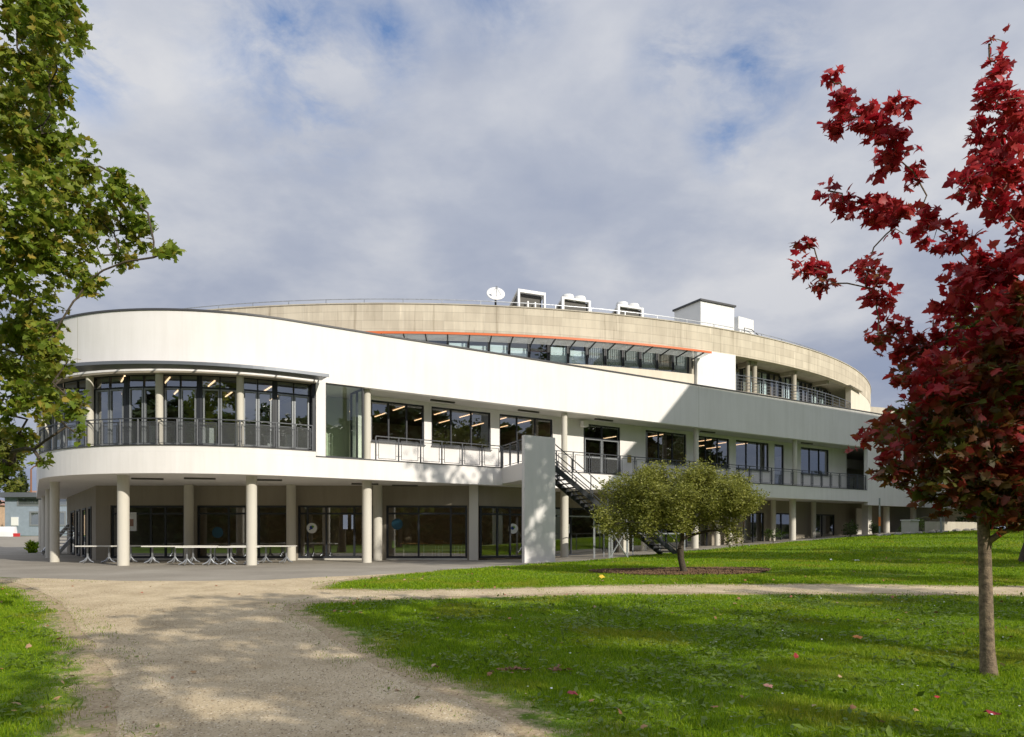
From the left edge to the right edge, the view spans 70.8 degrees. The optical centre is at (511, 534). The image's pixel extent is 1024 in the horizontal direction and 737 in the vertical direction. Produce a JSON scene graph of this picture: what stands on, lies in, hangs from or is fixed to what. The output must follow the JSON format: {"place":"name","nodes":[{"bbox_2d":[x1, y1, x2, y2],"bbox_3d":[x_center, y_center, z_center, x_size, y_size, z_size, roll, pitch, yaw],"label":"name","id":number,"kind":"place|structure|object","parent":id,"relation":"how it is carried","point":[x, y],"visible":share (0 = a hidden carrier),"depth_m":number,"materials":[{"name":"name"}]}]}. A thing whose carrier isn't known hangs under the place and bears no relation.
{"place":"outdoors","nodes":[
{"label":"outdoors","id":0,"kind":"place"},
{"bbox_2d":[0,531,924,580],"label":"asphalt road","id":1,"kind":"structure","parent":0,"point":[17,560],"depth_m":27.72,"materials":[{"name":"grey asphalt"}]},
{"bbox_2d":[0,527,19,536],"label":"road barrier","id":2,"kind":"object","parent":1,"relation":"on","point":[8,531],"visible":1,"depth_m":85.71,"materials":[{"name":"white plastic"}]},
{"bbox_2d":[41,523,69,554],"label":"open staircase","id":3,"kind":"structure","parent":1,"relation":"on","point":[67,542],"depth_m":43.64,"materials":[{"name":"white metal"}]},
{"bbox_2d":[75,545,116,562],"bbox_3d":[-17.750,0.857,30.900,1.550,0.734,0.780,0,0,-2],"label":"folding table","id":4,"kind":"object","parent":1,"relation":"on","point":[90,560],"visible":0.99,"depth_m":30.86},
{"bbox_2d":[130,545,162,561],"bbox_3d":[-16.250,0.857,31.600,1.550,0.734,0.780,0,0,-8],"label":"folding table","id":5,"kind":"object","parent":1,"relation":"on","point":[131,557],"visible":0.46,"depth_m":31.51,"materials":[{"name":"white plastic"}]},
{"bbox_2d":[141,545,185,562],"bbox_3d":[-14.750,0.857,30.500,1.550,0.734,0.780,0,0,-10],"label":"folding table","id":6,"kind":"object","parent":1,"relation":"on","point":[174,559],"visible":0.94,"depth_m":30.39,"materials":[{"name":"white plastic"}]},
{"bbox_2d":[175,546,217,564],"bbox_3d":[-12.500,0.857,28.750,1.550,0.734,0.780,0,0,-8],"label":"folding table","id":7,"kind":"object","parent":1,"relation":"on","point":[186,560],"visible":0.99,"depth_m":28.61,"materials":[{"name":"white plastic"}]},
{"bbox_2d":[186,545,220,561],"bbox_3d":[-13.300,0.857,31.100,1.550,0.734,0.780,0,0,-6],"label":"folding table","id":8,"kind":"object","parent":1,"relation":"on","point":[195,560],"visible":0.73,"depth_m":31.02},
{"bbox_2d":[218,546,260,564],"bbox_3d":[-11.000,0.857,29.100,1.550,0.734,0.780,0,0,-12],"label":"folding table","id":9,"kind":"object","parent":1,"relation":"on","point":[227,559],"visible":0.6,"depth_m":28.85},
{"bbox_2d":[221,545,258,561],"bbox_3d":[-11.750,0.857,31.300,1.550,0.734,0.780,0,0,-4],"label":"folding table","id":10,"kind":"object","parent":1,"relation":"on","point":[231,558],"visible":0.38,"depth_m":31.22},
{"bbox_2d":[258,545,296,562],"bbox_3d":[-10.150,0.857,31.000,1.550,0.734,0.780,0,0,2],"label":"folding table","id":11,"kind":"object","parent":1,"relation":"on","point":[268,560],"visible":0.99,"depth_m":30.96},
{"bbox_2d":[603,533,684,556],"bbox_3d":[7.144,0.593,38.395,5.983,1.315,0.083,0,0,-34],"label":"guard rail","id":12,"kind":"object","parent":1,"relation":"on","point":[632,543],"visible":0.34,"depth_m":37.53,"materials":[{"name":"grey metal"}]},
{"bbox_2d":[0,571,1023,736],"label":"gravel path","id":13,"kind":"structure","parent":0,"point":[116,593],"depth_m":8.94,"materials":[{"name":"beige gravel"}]},
{"bbox_2d":[1,574,770,736],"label":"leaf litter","id":14,"kind":"object","parent":13,"relation":"on","point":[267,648],"visible":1,"depth_m":9.57,"materials":[{"name":"brown plant"}]},
{"bbox_2d":[0,529,1023,736],"bbox_3d":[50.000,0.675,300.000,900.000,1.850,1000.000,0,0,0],"label":"ground","id":15,"kind":"structure","parent":0,"point":[515,709],"depth_m":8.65,"materials":[{"name":"green plant"}]},
{"bbox_2d":[0,500,4,526],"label":"house","id":16,"kind":"structure","parent":15,"relation":"on","point":[2,514],"depth_m":119.41,"materials":[{"name":"beige paint"}]},
{"bbox_2d":[0,421,35,503],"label":"background tree","id":17,"kind":"object","parent":15,"relation":"on","point":[12,484],"visible":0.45,"depth_m":99.50,"materials":[{"name":"green plant"}]},
{"bbox_2d":[17,467,29,491],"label":"cypress","id":18,"kind":"object","parent":15,"relation":"on","point":[25,486],"visible":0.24,"depth_m":107.83,"materials":[{"name":"green plant"}]},
{"bbox_2d":[23,540,38,552],"bbox_3d":[-30.988,0.877,46.459,0.983,1.106,0.941,0,0,0],"label":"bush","id":19,"kind":"object","parent":15,"relation":"on","point":[32,546],"visible":0.97,"depth_m":46.34,"materials":[{"name":"green plant"}]},
{"bbox_2d":[0,492,66,535],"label":"annex","id":20,"kind":"object","parent":15,"relation":"on","point":[21,511],"visible":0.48,"depth_m":93.00,"materials":[{"name":"paint"}]},
{"bbox_2d":[17,497,66,505],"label":"window","id":21,"kind":"structure","parent":20,"relation":"in","point":[17,497],"depth_m":92.92,"materials":[{"name":"grey"}]},
{"bbox_2d":[29,511,65,525],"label":"window","id":22,"kind":"structure","parent":20,"relation":"in","point":[30,512],"depth_m":92.92,"materials":[{"name":"grey"}]},
{"bbox_2d":[30,466,36,491],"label":"street lamp","id":23,"kind":"object","parent":15,"relation":"on","point":[31,478],"visible":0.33,"depth_m":105.93,"materials":[{"name":"brown metal"}]},
{"bbox_2d":[0,0,186,476],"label":"green maple","id":24,"kind":"object","parent":15,"relation":"on","point":[27,138],"visible":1,"depth_m":11.53,"materials":[{"name":"green plant"}]},
{"bbox_2d":[0,557,1012,730],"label":"fallen leaves","id":25,"kind":"object","parent":15,"relation":"on","point":[435,665],"depth_m":10.79,"materials":[{"name":"brown plant"}]},
{"bbox_2d":[496,666,529,671],"bbox_3d":[0.032,1.564,8.304,0.447,0.113,0.193,0,0,0],"label":"leaf heap","id":26,"kind":"object","parent":15,"relation":"on","point":[510,668],"visible":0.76,"depth_m":8.29,"materials":[{"name":"brown plant"}]},
{"bbox_2d":[30,299,996,565],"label":"curved building","id":27,"kind":"structure","parent":15,"relation":"on","point":[390,427],"depth_m":36.07,"materials":[{"name":"white paint"}]},
{"bbox_2d":[49,384,60,449],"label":"window","id":28,"kind":"structure","parent":27,"relation":"in","point":[57,438],"depth_m":30.22,"materials":[{"name":"grey"}]},
{"bbox_2d":[61,378,85,447],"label":"window","id":29,"kind":"structure","parent":27,"relation":"in","point":[77,381],"depth_m":29.29,"materials":[{"name":"grey"}]},
{"bbox_2d":[94,375,125,445],"bbox_3d":[-15.740,-4.825,28.207,1.578,2.830,0.100,0,0,16],"label":"window","id":30,"kind":"structure","parent":27,"relation":"in","point":[110,389],"depth_m":28.17,"materials":[{"name":"grey"}]},
{"bbox_2d":[126,374,154,444],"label":"window","id":31,"kind":"structure","parent":27,"relation":"in","point":[128,389],"depth_m":27.93,"materials":[{"name":"grey"}]},
{"bbox_2d":[163,374,199,444],"bbox_3d":[-12.855,-4.825,27.938,1.425,2.830,0.100,0,0,-5],"label":"window","id":32,"kind":"structure","parent":27,"relation":"in","point":[180,388],"depth_m":27.91,"materials":[{"name":"grey"}]},
{"bbox_2d":[200,375,235,445],"bbox_3d":[-11.433,-4.825,28.199,1.478,2.830,0.100,0,0,-15],"label":"window","id":33,"kind":"structure","parent":27,"relation":"in","point":[202,389],"depth_m":28.08,"materials":[{"name":"grey"}]},
{"bbox_2d":[244,378,274,447],"bbox_3d":[-10.130,-4.825,28.672,1.302,2.830,0.100,0,0,-25],"label":"window","id":34,"kind":"structure","parent":27,"relation":"in","point":[258,392],"depth_m":28.68,"materials":[{"name":"grey"}]},
{"bbox_2d":[275,380,309,449],"bbox_3d":[-8.909,-4.825,29.357,1.503,2.830,0.100,0,0,-33],"label":"window","id":35,"kind":"structure","parent":27,"relation":"in","point":[277,394],"depth_m":29.29,"materials":[{"name":"grey"}]},
{"bbox_2d":[326,425,326,455],"bbox_3d":[-8.671,-4.075,32.418,0.650,1.750,0.050,0,0,-34],"label":"vestibule door","id":36,"kind":"structure","parent":27,"relation":"in","point":[326,425],"depth_m":32.58,"materials":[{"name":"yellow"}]},
{"bbox_2d":[326,383,362,458],"bbox_3d":[-7.048,-4.725,30.255,1.650,3.030,0.090,0,0,-34],"label":"window","id":37,"kind":"structure","parent":27,"relation":"in","point":[326,383],"depth_m":30.64,"materials":[{"name":"grey"}]},
{"bbox_2d":[350,388,363,458],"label":"window","id":38,"kind":"structure","parent":27,"relation":"in","point":[356,392],"depth_m":31.39,"materials":[{"name":"grey"}]},
{"bbox_2d":[371,400,423,444],"bbox_3d":[-5.307,-5.145,33.339,2.670,1.870,0.090,0,0,-34],"label":"window","id":39,"kind":"structure","parent":27,"relation":"in","point":[388,403],"depth_m":33.46,"materials":[{"name":"grey"}]},
{"bbox_2d":[399,543,427,555],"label":"cafe table","id":40,"kind":"object","parent":27,"relation":"on","point":[413,543],"visible":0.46,"depth_m":35.79,"materials":[{"name":"grey metal"}]},
{"bbox_2d":[432,540,442,555],"bbox_3d":[-3.700,0.745,35.700,0.420,0.910,0.431,0,0,17],"label":"cafe chair","id":41,"kind":"object","parent":27,"relation":"on","point":[438,541],"visible":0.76,"depth_m":35.83,"materials":[{"name":"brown wood"}]},
{"bbox_2d":[435,543,460,555],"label":"cafe table","id":42,"kind":"object","parent":27,"relation":"on","point":[446,543],"visible":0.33,"depth_m":35.99,"materials":[{"name":"grey metal"}]},
{"bbox_2d":[448,335,467,347],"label":"strip window","id":43,"kind":"structure","parent":27,"relation":"in","point":[455,344],"depth_m":39.68,"materials":[{"name":"grey"}]},
{"bbox_2d":[454,540,464,555],"bbox_3d":[-2.600,0.745,35.600,0.420,0.910,0.433,0,0,-23],"label":"cafe chair","id":44,"kind":"object","parent":27,"relation":"on","point":[457,542],"visible":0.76,"depth_m":35.73,"materials":[{"name":"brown wood"}]},
{"bbox_2d":[432,406,489,449],"bbox_3d":[-2.499,-5.145,35.211,3.320,1.870,0.090,0,0,-34],"label":"window","id":45,"kind":"structure","parent":27,"relation":"in","point":[450,409],"depth_m":35.48,"materials":[{"name":"grey"}]},
{"bbox_2d":[469,335,488,350],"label":"strip window","id":46,"kind":"structure","parent":27,"relation":"in","point":[486,348],"depth_m":39.81,"materials":[{"name":"grey"}]},
{"bbox_2d":[487,286,504,304],"bbox_3d":[-0.984,-13.182,43.589,0.828,3.664,0.906,0,0,41],"label":"satellite dish","id":47,"kind":"object","parent":27,"relation":"on","point":[496,293],"visible":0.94,"depth_m":43.65,"materials":[{"name":"white metal"}]},
{"bbox_2d":[490,336,508,353],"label":"strip window","id":48,"kind":"structure","parent":27,"relation":"in","point":[504,349],"depth_m":39.96,"materials":[{"name":"grey"}]},
{"bbox_2d":[510,337,528,356],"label":"strip window","id":49,"kind":"structure","parent":27,"relation":"in","point":[524,352],"depth_m":40.14,"materials":[{"name":"grey"}]},
{"bbox_2d":[500,414,551,451],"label":"window","id":50,"kind":"structure","parent":27,"relation":"in","point":[517,417],"depth_m":37.24,"materials":[{"name":"grey"}]},
{"bbox_2d":[509,289,545,307],"bbox_3d":[0.692,-13.030,45.428,1.870,3.840,2.670,0,0,-24],"label":"rooftop unit","id":51,"kind":"object","parent":27,"relation":"on","point":[522,296],"visible":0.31,"depth_m":44.43,"materials":[{"name":"white metal"}]},
{"bbox_2d":[529,338,548,360],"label":"strip window","id":52,"kind":"structure","parent":27,"relation":"in","point":[535,338],"depth_m":40.34,"materials":[{"name":"grey"}]},
{"bbox_2d":[549,339,567,363],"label":"strip window","id":53,"kind":"structure","parent":27,"relation":"in","point":[558,354],"depth_m":40.59,"materials":[{"name":"grey"}]},
{"bbox_2d":[556,294,590,310],"bbox_3d":[3.516,-13.040,46.087,2.050,3.860,2.580,0,0,-24],"label":"rooftop unit","id":54,"kind":"object","parent":27,"relation":"on","point":[566,300],"visible":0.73,"depth_m":45.06,"materials":[{"name":"white metal"}]},
{"bbox_2d":[568,340,586,364],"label":"strip window","id":55,"kind":"structure","parent":27,"relation":"in","point":[576,357],"depth_m":40.87,"materials":[{"name":"grey"}]},
{"bbox_2d":[587,341,604,365],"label":"strip window","id":56,"kind":"structure","parent":27,"relation":"in","point":[595,354],"depth_m":41.20,"materials":[{"name":"grey"}]},
{"bbox_2d":[584,424,619,473],"bbox_3d":[4.995,-4.610,40.141,2.660,2.880,0.120,0,0,-34],"label":"balcony door","id":57,"kind":"structure","parent":27,"relation":"in","point":[600,439],"depth_m":40.13,"materials":[{"name":"grey"}]},
{"bbox_2d":[605,343,622,366],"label":"strip window","id":58,"kind":"structure","parent":27,"relation":"in","point":[614,356],"depth_m":41.53,"materials":[{"name":"grey"}]},
{"bbox_2d":[612,301,643,316],"bbox_3d":[7.066,-12.965,47.087,1.950,3.710,2.580,0,0,-24],"label":"rooftop unit","id":59,"kind":"object","parent":27,"relation":"on","point":[626,306],"visible":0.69,"depth_m":46.05,"materials":[{"name":"white metal"}]},
{"bbox_2d":[623,344,639,368],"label":"strip window","id":60,"kind":"structure","parent":27,"relation":"in","point":[631,361],"depth_m":41.90,"materials":[{"name":"grey"}]},
{"bbox_2d":[640,346,656,369],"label":"strip window","id":61,"kind":"structure","parent":27,"relation":"in","point":[649,358],"depth_m":42.30,"materials":[{"name":"grey"}]},
{"bbox_2d":[657,348,672,371],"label":"strip window","id":62,"kind":"structure","parent":27,"relation":"in","point":[665,365],"depth_m":42.72,"materials":[{"name":"grey"}]},
{"bbox_2d":[646,430,685,464],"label":"window","id":63,"kind":"structure","parent":27,"relation":"in","point":[657,432],"depth_m":43.25,"materials":[{"name":"grey"}]},
{"bbox_2d":[673,349,688,373],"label":"strip window","id":64,"kind":"structure","parent":27,"relation":"in","point":[681,360],"depth_m":43.18,"materials":[{"name":"grey"}]},
{"bbox_2d":[672,298,735,329],"bbox_3d":[13.200,-13.460,49.500,3.200,4.220,2.800,0,0,-28],"label":"plant room","id":65,"kind":"object","parent":27,"relation":"on","point":[709,311],"visible":0.42,"depth_m":48.39,"materials":[{"name":"white paint"}]},
{"bbox_2d":[699,436,728,467],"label":"window","id":66,"kind":"structure","parent":27,"relation":"in","point":[704,437],"depth_m":45.47,"materials":[{"name":"grey"}]},
{"bbox_2d":[736,367,740,390],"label":"loggia window","id":67,"kind":"structure","parent":27,"relation":"in","point":[736,367],"depth_m":46.82,"materials":[{"name":"grey"}]},
{"bbox_2d":[741,368,751,391],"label":"loggia window","id":68,"kind":"structure","parent":27,"relation":"in","point":[742,368],"depth_m":47.00,"materials":[{"name":"grey"}]},
{"bbox_2d":[736,440,767,470],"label":"window","id":69,"kind":"structure","parent":27,"relation":"in","point":[757,443],"depth_m":47.65,"materials":[{"name":"grey"}]},
{"bbox_2d":[757,371,767,394],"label":"loggia window","id":70,"kind":"structure","parent":27,"relation":"in","point":[763,376],"depth_m":48.27,"materials":[{"name":"grey"}]},
{"bbox_2d":[768,373,779,396],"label":"loggia window","id":71,"kind":"structure","parent":27,"relation":"in","point":[769,374],"depth_m":48.86,"materials":[{"name":"grey"}]},
{"bbox_2d":[774,444,782,467],"bbox_3d":[18.077,-4.625,48.929,1.040,2.910,0.090,0,0,-34],"label":"narrow door","id":72,"kind":"structure","parent":27,"relation":"in","point":[774,444],"depth_m":49.14,"materials":[{"name":"grey"}]},
{"bbox_2d":[780,377,790,398],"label":"loggia window","id":73,"kind":"structure","parent":27,"relation":"in","point":[786,380],"depth_m":49.93,"materials":[{"name":"grey"}]},
{"bbox_2d":[796,380,800,400],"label":"loggia window","id":74,"kind":"structure","parent":27,"relation":"in","point":[798,383],"depth_m":50.93,"materials":[{"name":"grey"}]},
{"bbox_2d":[801,381,809,401],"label":"loggia window","id":75,"kind":"structure","parent":27,"relation":"in","point":[808,384],"depth_m":51.61,"materials":[{"name":"grey"}]},
{"bbox_2d":[810,384,817,402],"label":"loggia window","id":76,"kind":"structure","parent":27,"relation":"in","point":[814,392],"depth_m":52.65,"materials":[{"name":"grey"}]},
{"bbox_2d":[801,447,827,475],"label":"window","id":77,"kind":"structure","parent":27,"relation":"in","point":[801,447],"depth_m":51.09,"materials":[{"name":"grey"}]},
{"bbox_2d":[818,387,824,403],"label":"loggia window","id":78,"kind":"structure","parent":27,"relation":"in","point":[821,389],"depth_m":53.59,"materials":[{"name":"grey"}]},
{"bbox_2d":[825,390,830,404],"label":"loggia window","id":79,"kind":"structure","parent":27,"relation":"in","point":[829,398],"depth_m":54.86,"materials":[{"name":"grey"}]},
{"bbox_2d":[522,435,554,562],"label":"standing wall","id":80,"kind":"structure","parent":15,"relation":"on","point":[538,499],"depth_m":31.40,"materials":[{"name":"paint"}]},
{"bbox_2d":[548,664,565,671],"bbox_3d":[0.545,1.579,8.358,0.204,0.136,0.225,0,0,41],"label":"leaf heap","id":81,"kind":"object","parent":15,"relation":"on","point":[557,668],"visible":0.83,"depth_m":8.35,"materials":[{"name":"brown"}]},
{"bbox_2d":[555,444,677,557],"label":"steel staircase","id":82,"kind":"structure","parent":15,"relation":"on","point":[580,489],"depth_m":34.17,"materials":[{"name":"grey metal"}]},
{"bbox_2d":[588,566,770,574],"bbox_3d":[5.487,1.192,23.393,5.969,0.081,3.398,0,0,0],"label":"mulch bed","id":83,"kind":"object","parent":15,"relation":"on","point":[678,574],"visible":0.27,"depth_m":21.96,"materials":[{"name":"brown wood"}]},
{"bbox_2d":[589,456,769,571],"bbox_3d":[5.278,-0.584,22.831,5.749,3.847,4.639,0,0,0],"label":"spreading tree","id":84,"kind":"object","parent":83,"relation":"on","point":[651,499],"visible":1,"depth_m":22.06,"materials":[{"name":"green plant"}]},
{"bbox_2d":[431,577,1022,716],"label":"lawn flowers","id":85,"kind":"object","parent":15,"relation":"on","point":[782,630],"visible":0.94,"depth_m":10.14,"materials":[{"name":"white plant"}]},
{"bbox_2d":[763,528,784,542],"bbox_3d":[16.084,0.113,44.332,1.237,1.012,1.058,0,0,0],"label":"shrub","id":86,"kind":"object","parent":15,"relation":"on","point":[772,532],"visible":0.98,"depth_m":44.30,"materials":[{"name":"green plant"}]},
{"bbox_2d":[841,520,859,536],"bbox_3d":[22.943,-0.370,48.614,1.245,1.267,1.288,0,0,0],"label":"shrub","id":87,"kind":"object","parent":15,"relation":"on","point":[852,527],"visible":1,"depth_m":48.62,"materials":[{"name":"green plant"}]},
{"bbox_2d":[867,521,880,534],"bbox_3d":[25.702,-0.430,50.980,0.924,1.071,1.269,0,0,42],"label":"shrub","id":88,"kind":"object","parent":15,"relation":"on","point":[874,529],"visible":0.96,"depth_m":50.96,"materials":[{"name":"green plant"}]},
{"bbox_2d":[878,498,880,533],"bbox_3d":[24.300,-1.085,47.600,0.126,2.600,0.126,0,0,23],"label":"marker pole","id":89,"kind":"object","parent":15,"relation":"on","point":[879,521],"visible":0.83,"depth_m":47.56,"materials":[{"name":"orange"}]},
{"bbox_2d":[788,24,1023,676],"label":"red maple","id":90,"kind":"object","parent":15,"relation":"on","point":[982,401],"visible":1,"depth_m":7.96,"materials":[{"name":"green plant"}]},
{"bbox_2d":[900,520,919,533],"bbox_3d":[26.700,-0.430,48.300,1.150,1.060,0.700,0,0,-33],"label":"utility cabinet","id":91,"kind":"object","parent":15,"relation":"on","point":[912,526],"visible":0.82,"depth_m":48.05,"materials":[{"name":"metal"}]},
{"bbox_2d":[914,518,924,530],"bbox_3d":[30.081,-0.670,53.184,0.949,1.182,1.175,0,0,-34],"label":"shrub","id":92,"kind":"object","parent":15,"relation":"on","point":[922,524],"visible":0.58,"depth_m":53.05,"materials":[{"name":"green plant"}]},
{"bbox_2d":[940,517,941,532],"bbox_3d":[27.700,-0.681,46.500,0.170,1.470,0.170,0,0,0],"label":"short post","id":93,"kind":"object","parent":15,"relation":"on","point":[940,525],"visible":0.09,"depth_m":46.46,"materials":[{"name":"white metal"}]},
{"bbox_2d":[925,521,976,532],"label":"wall","id":94,"kind":"structure","parent":15,"relation":"on","point":[935,526],"depth_m":49.44,"materials":[{"name":"concrete"}]},
{"bbox_2d":[912,287,1023,562],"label":"lime tree","id":95,"kind":"object","parent":15,"relation":"on","point":[1021,557],"depth_m":25.15,"materials":[{"name":"green plant"}]},
{"bbox_2d":[954,465,1022,529],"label":"background tree","id":96,"kind":"object","parent":15,"relation":"on","point":[965,519],"visible":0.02,"depth_m":55.02,"materials":[{"name":"green plant"}]},
{"bbox_2d":[983,710,1000,714],"bbox_3d":[4.121,1.530,6.180,0.122,0.044,0.120,0,0,8],"label":"fallen leaf","id":97,"kind":"object","parent":15,"relation":"on","point":[991,712],"visible":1,"depth_m":6.15,"materials":[{"name":"red plant"}]},
{"bbox_2d":[0,0,1023,528],"label":"sky","id":98,"kind":"structure","parent":0,"point":[661,156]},
{"bbox_2d":[734,316,757,334],"bbox_3d":[16.516,-13.300,51.681,2.610,3.900,1.830,0,0,-35],"label":"rooftop unit","id":99,"kind":"object","parent":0,"point":[743,323],"visible":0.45,"depth_m":50.69,"materials":[{"name":"white metal"}]}
]}

